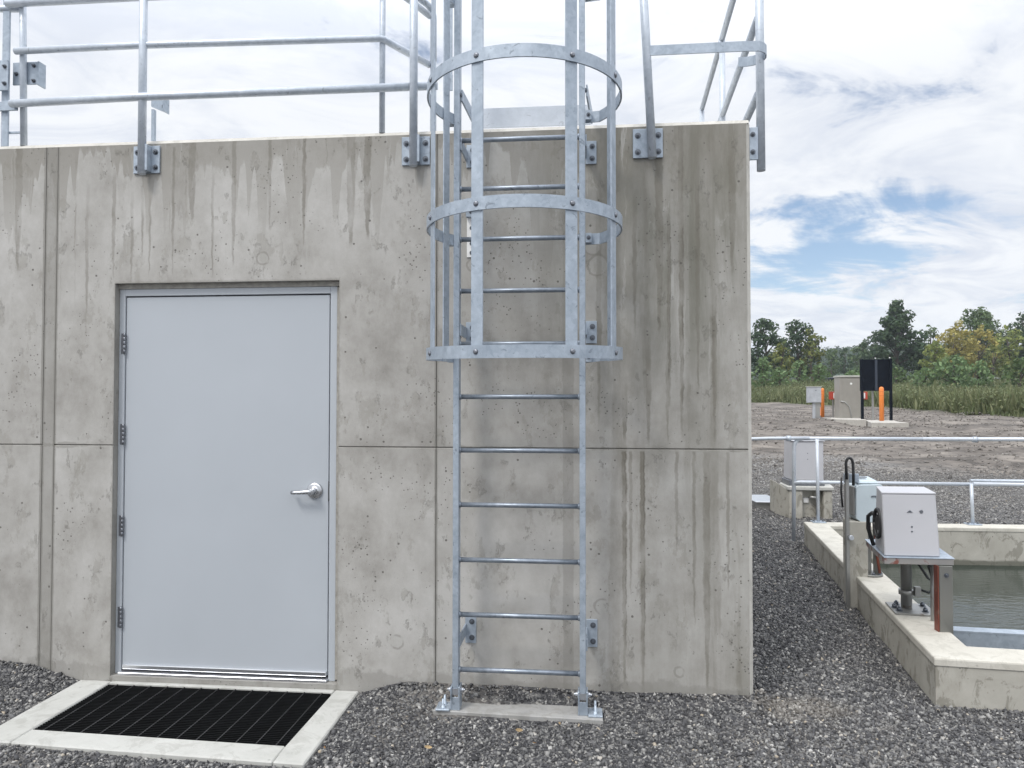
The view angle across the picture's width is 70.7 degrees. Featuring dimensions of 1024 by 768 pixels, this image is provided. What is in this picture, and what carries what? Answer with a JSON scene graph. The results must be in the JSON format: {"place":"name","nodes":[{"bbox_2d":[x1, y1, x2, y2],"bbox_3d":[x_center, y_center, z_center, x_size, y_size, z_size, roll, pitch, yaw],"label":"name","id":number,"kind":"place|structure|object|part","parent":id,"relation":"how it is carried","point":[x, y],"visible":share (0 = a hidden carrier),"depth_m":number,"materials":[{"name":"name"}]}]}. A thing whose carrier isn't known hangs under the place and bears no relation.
{"place":"outdoors","nodes":[
{"label":"outdoors","id":0,"kind":"place"},
{"bbox_2d":[0,402,1023,767],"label":"ground","id":1,"kind":"structure","parent":0,"point":[770,448],"depth_m":4.07,"materials":[{"name":"grey gravel"}]},
{"bbox_2d":[0,680,358,767],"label":"drain pit","id":2,"kind":"object","parent":1,"relation":"in","point":[269,726],"visible":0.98,"depth_m":3.58,"materials":[{"name":"metal"}]},
{"bbox_2d":[0,120,752,695],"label":"concrete building","id":3,"kind":"structure","parent":1,"relation":"on","point":[226,422],"depth_m":4.00,"materials":[{"name":"grey concrete"}]},
{"bbox_2d":[0,0,45,146],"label":"gate post","id":4,"kind":"object","parent":3,"relation":"on","point":[36,73],"visible":0.98,"depth_m":4.26,"materials":[{"name":"metal"}]},
{"bbox_2d":[151,100,168,140],"bbox_3d":[-2.176,-1.574,4.443,0.118,0.360,0.062,0,-1,11],"label":"clamp bracket","id":5,"kind":"object","parent":3,"relation":"on","point":[162,105],"visible":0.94,"depth_m":4.46,"materials":[{"name":"metal"}]},
{"bbox_2d":[4,0,437,174],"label":"guard rail","id":6,"kind":"object","parent":3,"relation":"attached to","point":[415,150],"visible":0.87,"depth_m":4.07,"materials":[{"name":"metal"}]},
{"bbox_2d":[117,295,330,676],"bbox_3d":[-1.644,0.562,4.087,1.234,2.130,0.105,0,-1,5],"label":"door","id":7,"kind":"structure","parent":3,"relation":"in","point":[227,430],"depth_m":4.10,"materials":[{"name":"grey paint"}]},
{"bbox_2d":[466,212,470,257],"bbox_3d":[-0.222,-0.828,3.927,0.056,0.273,0.047,0,-1,5],"label":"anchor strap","id":8,"kind":"object","parent":3,"relation":"attached to","point":[468,215],"visible":0.25,"depth_m":3.94,"materials":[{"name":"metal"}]},
{"bbox_2d":[426,0,622,717],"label":"caged ladder","id":9,"kind":"object","parent":3,"relation":"attached to","point":[570,115],"visible":0.98,"depth_m":3.64,"materials":[{"name":"metal"}]},
{"bbox_2d":[633,0,766,171],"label":"guard rail","id":10,"kind":"object","parent":3,"relation":"attached to","point":[648,142],"visible":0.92,"depth_m":3.84,"materials":[{"name":"metal"}]},
{"bbox_2d":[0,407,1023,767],"bbox_3d":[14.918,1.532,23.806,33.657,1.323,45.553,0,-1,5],"label":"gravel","id":11,"kind":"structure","parent":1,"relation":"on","point":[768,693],"depth_m":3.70,"materials":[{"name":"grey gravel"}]},
{"bbox_2d":[433,701,602,724],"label":"footing slab","id":12,"kind":"structure","parent":1,"relation":"on","point":[538,712],"depth_m":3.67,"materials":[{"name":"grey concrete"}]},
{"bbox_2d":[752,495,769,508],"bbox_3d":[3.771,1.835,10.882,0.436,0.232,0.851,0,-1,2],"label":"hatch box","id":13,"kind":"object","parent":1,"relation":"on","point":[760,501],"visible":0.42,"depth_m":10.62,"materials":[{"name":"metal"}]},
{"bbox_2d":[751,356,774,387],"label":"bush","id":14,"kind":"object","parent":1,"relation":"on","point":[762,373],"visible":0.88,"depth_m":75.46,"materials":[{"name":"green plant"}]},
{"bbox_2d":[751,318,786,380],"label":"tree","id":15,"kind":"object","parent":1,"relation":"on","point":[760,337],"visible":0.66,"depth_m":98.38,"materials":[{"name":"green plant"}]},
{"bbox_2d":[768,368,790,387],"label":"bush","id":16,"kind":"object","parent":1,"relation":"on","point":[779,372],"visible":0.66,"depth_m":73.53,"materials":[{"name":"green plant"}]},
{"bbox_2d":[768,340,796,380],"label":"tree","id":17,"kind":"object","parent":1,"relation":"on","point":[787,360],"visible":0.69,"depth_m":92.78,"materials":[{"name":"green plant"}]},
{"bbox_2d":[787,360,807,383],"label":"bush","id":18,"kind":"object","parent":1,"relation":"on","point":[797,376],"visible":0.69,"depth_m":77.16,"materials":[{"name":"green plant"}]},
{"bbox_2d":[770,440,833,518],"bbox_3d":[4.049,1.350,10.014,0.743,1.162,0.705,0,-1,5],"label":"gate actuator","id":19,"kind":"object","parent":1,"relation":"on","point":[781,498],"visible":0.71,"depth_m":9.74,"materials":[{"name":"grey paint"}]},
{"bbox_2d":[781,319,822,376],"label":"tree","id":20,"kind":"object","parent":1,"relation":"on","point":[796,338],"visible":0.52,"depth_m":101.92,"materials":[{"name":"green plant"}]},
{"bbox_2d":[800,327,826,378],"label":"tree","id":21,"kind":"object","parent":1,"relation":"on","point":[815,353],"visible":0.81,"depth_m":99.32,"materials":[{"name":"green plant"}]},
{"bbox_2d":[805,386,821,417],"bbox_3d":[14.158,0.956,33.894,0.650,1.690,0.330,0,-1,5],"label":"meter box","id":22,"kind":"object","parent":1,"relation":"on","point":[813,395],"visible":0.97,"depth_m":33.78,"materials":[{"name":"grey paint"}]},
{"bbox_2d":[806,363,830,383],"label":"bush","id":23,"kind":"object","parent":1,"relation":"on","point":[820,370],"visible":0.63,"depth_m":74.90,"materials":[{"name":"green plant"}]},
{"bbox_2d":[821,388,823,416],"bbox_3d":[15.053,0.956,34.999,0.152,1.525,0.152,0,-1,5],"label":"bollard","id":24,"kind":"object","parent":1,"relation":"on","point":[822,402],"visible":0.85,"depth_m":34.94,"materials":[{"name":"orange plastic"}]},
{"bbox_2d":[822,349,839,379],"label":"tree","id":25,"kind":"object","parent":1,"relation":"on","point":[831,354],"visible":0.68,"depth_m":157.82,"materials":[{"name":"green plant"}]},
{"bbox_2d":[821,417,865,426],"bbox_3d":[15.019,1.838,32.434,1.628,0.564,4.448,0,-1,16],"label":"concrete pad","id":26,"kind":"object","parent":1,"relation":"on","point":[856,422],"visible":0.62,"depth_m":30.88,"materials":[{"name":"grey concrete"}]},
{"bbox_2d":[833,375,860,417],"bbox_3d":[15.726,0.643,33.856,1.000,2.060,0.820,0,-1,5],"label":"utility cabinet","id":27,"kind":"object","parent":26,"relation":"on","point":[847,397],"visible":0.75,"depth_m":33.51,"materials":[{"name":"beige metal"}]},
{"bbox_3d":[15.758,0.675,33.502,0.770,1.820,0.015,0,-1,5],"label":"door","id":28,"kind":"part","parent":27,"relation":"part of","materials":[{"name":"beige paint"}]},
{"bbox_2d":[829,391,867,417],"bbox_3d":[16.043,1.038,34.484,1.770,1.400,0.092,0,-1,5],"label":"barricade","id":29,"kind":"object","parent":26,"relation":"on","point":[831,395],"visible":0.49,"depth_m":34.54,"materials":[{"name":"red metal"}]},
{"bbox_2d":[836,347,858,374],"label":"tree","id":30,"kind":"object","parent":1,"relation":"on","point":[842,366],"visible":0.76,"depth_m":148.04,"materials":[{"name":"green plant"}]},
{"bbox_2d":[843,369,859,375],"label":"bush","id":31,"kind":"object","parent":1,"relation":"on","point":[852,372],"visible":0.18,"depth_m":84.50,"materials":[{"name":"green plant"}]},
{"bbox_2d":[846,342,867,371],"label":"tree","id":32,"kind":"object","parent":1,"relation":"on","point":[855,351],"visible":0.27,"depth_m":161.89,"materials":[{"name":"green plant"}]},
{"bbox_2d":[857,337,880,368],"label":"tree","id":33,"kind":"object","parent":1,"relation":"on","point":[863,353],"visible":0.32,"depth_m":116.97,"materials":[{"name":"green plant"}]},
{"bbox_2d":[751,374,1023,416],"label":"weeds","id":34,"kind":"object","parent":1,"relation":"on","point":[1008,401],"visible":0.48,"depth_m":44.32,"materials":[{"name":"green plant"}]},
{"bbox_2d":[866,420,908,427],"bbox_3d":[15.429,1.799,30.070,1.308,0.493,4.594,0,-1,20],"label":"concrete pad","id":35,"kind":"object","parent":1,"relation":"on","point":[886,423],"visible":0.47,"depth_m":28.11,"materials":[{"name":"grey concrete"}]},
{"bbox_2d":[860,357,892,419],"bbox_3d":[15.945,0.318,31.747,1.320,2.970,0.471,0,-1,5],"label":"sign board","id":36,"kind":"object","parent":35,"relation":"on","point":[875,374],"visible":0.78,"depth_m":31.60,"materials":[{"name":"black paint"}]},
{"bbox_2d":[879,387,883,420],"bbox_3d":[15.716,0.999,30.714,0.192,1.765,0.192,0,-1,5],"label":"bollard","id":37,"kind":"object","parent":35,"relation":"on","point":[881,403],"visible":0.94,"depth_m":30.64,"materials":[{"name":"orange plastic"}]},
{"bbox_2d":[867,298,932,373],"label":"tree","id":38,"kind":"object","parent":1,"relation":"on","point":[895,321],"visible":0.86,"depth_m":102.45,"materials":[{"name":"green plant"}]},
{"bbox_2d":[892,367,914,384],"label":"bush","id":39,"kind":"object","parent":1,"relation":"on","point":[897,374],"visible":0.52,"depth_m":77.65,"materials":[{"name":"green plant"}]},
{"bbox_2d":[804,517,1023,711],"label":"water basin","id":40,"kind":"object","parent":1,"relation":"on","point":[975,667],"visible":0.48,"depth_m":4.41,"materials":[{"name":"concrete"}]},
{"bbox_2d":[840,457,882,608],"bbox_3d":[2.719,1.221,5.659,0.318,1.320,0.304,0,-1,5],"label":"gate actuator","id":41,"kind":"object","parent":40,"relation":"on","point":[859,498],"visible":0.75,"depth_m":5.56,"materials":[{"name":"paint"}]},
{"bbox_2d":[751,436,1023,540],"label":"basin railing","id":42,"kind":"object","parent":40,"relation":"on","point":[994,482],"visible":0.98,"depth_m":8.01,"materials":[{"name":"metal"}]},
{"bbox_2d":[865,486,954,633],"bbox_3d":[2.461,1.228,4.534,0.440,1.153,0.651,0,-1,16],"label":"gate actuator","id":43,"kind":"object","parent":40,"relation":"on","point":[905,525],"visible":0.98,"depth_m":4.30,"materials":[{"name":"grey metal"}]},
{"bbox_2d":[872,563,1023,629],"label":"water","id":44,"kind":"structure","parent":40,"relation":"in","point":[988,596],"depth_m":6.59,"materials":[{"name":"grey liquid"}]},
{"bbox_2d":[909,367,939,387],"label":"bush","id":45,"kind":"object","parent":1,"relation":"on","point":[922,377],"visible":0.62,"depth_m":70.11,"materials":[{"name":"green plant"}]},
{"bbox_2d":[915,324,950,369],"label":"tree","id":46,"kind":"object","parent":1,"relation":"on","point":[933,331],"visible":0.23,"depth_m":122.62,"materials":[{"name":"green plant"}]},
{"bbox_2d":[918,340,949,379],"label":"tree","id":47,"kind":"object","parent":1,"relation":"on","point":[942,353],"visible":0.72,"depth_m":94.97,"materials":[{"name":"green plant"}]},
{"bbox_2d":[929,354,977,388],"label":"bush","id":48,"kind":"object","parent":1,"relation":"on","point":[955,367],"visible":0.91,"depth_m":67.85,"materials":[{"name":"green plant"}]},
{"bbox_2d":[935,320,980,374],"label":"tree","id":49,"kind":"object","parent":1,"relation":"on","point":[955,335],"visible":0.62,"depth_m":105.37,"materials":[{"name":"yellow plant"}]},
{"bbox_2d":[942,306,1005,377],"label":"tree","id":50,"kind":"object","parent":1,"relation":"on","point":[974,320],"visible":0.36,"depth_m":117.93,"materials":[{"name":"green plant"}]},
{"bbox_2d":[957,360,994,388],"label":"bush","id":51,"kind":"object","parent":1,"relation":"on","point":[980,374],"visible":0.66,"depth_m":71.33,"materials":[{"name":"green plant"}]},
{"bbox_2d":[959,324,1002,377],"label":"tree","id":52,"kind":"object","parent":1,"relation":"on","point":[988,338],"visible":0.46,"depth_m":107.29,"materials":[{"name":"yellow plant"}]},
{"bbox_2d":[975,344,1009,377],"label":"tree","id":53,"kind":"object","parent":1,"relation":"on","point":[995,369],"visible":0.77,"depth_m":100.81,"materials":[{"name":"green plant"}]},
{"bbox_2d":[987,325,1023,378],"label":"tree","id":54,"kind":"object","parent":1,"relation":"on","point":[1016,334],"visible":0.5,"depth_m":108.91,"materials":[{"name":"green plant"}]},
{"bbox_2d":[998,312,1023,370],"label":"tree","id":55,"kind":"object","parent":1,"relation":"on","point":[1018,327],"visible":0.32,"depth_m":112.88,"materials":[{"name":"green plant"}]},
{"bbox_2d":[999,357,1023,388],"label":"bush","id":56,"kind":"object","parent":1,"relation":"on","point":[1012,375],"visible":0.74,"depth_m":65.86,"materials":[{"name":"green plant"}]},
{"bbox_2d":[0,0,1023,355],"label":"sky","id":57,"kind":"structure","parent":0,"point":[894,129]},
{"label":"hill","id":58,"kind":"structure","parent":0,"visible":0},
{"bbox_2d":[751,342,1022,380],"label":"wood","id":59,"kind":"object","parent":58,"relation":"on","point":[838,349],"visible":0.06,"depth_m":334.67,"materials":[{"name":"green plant"}]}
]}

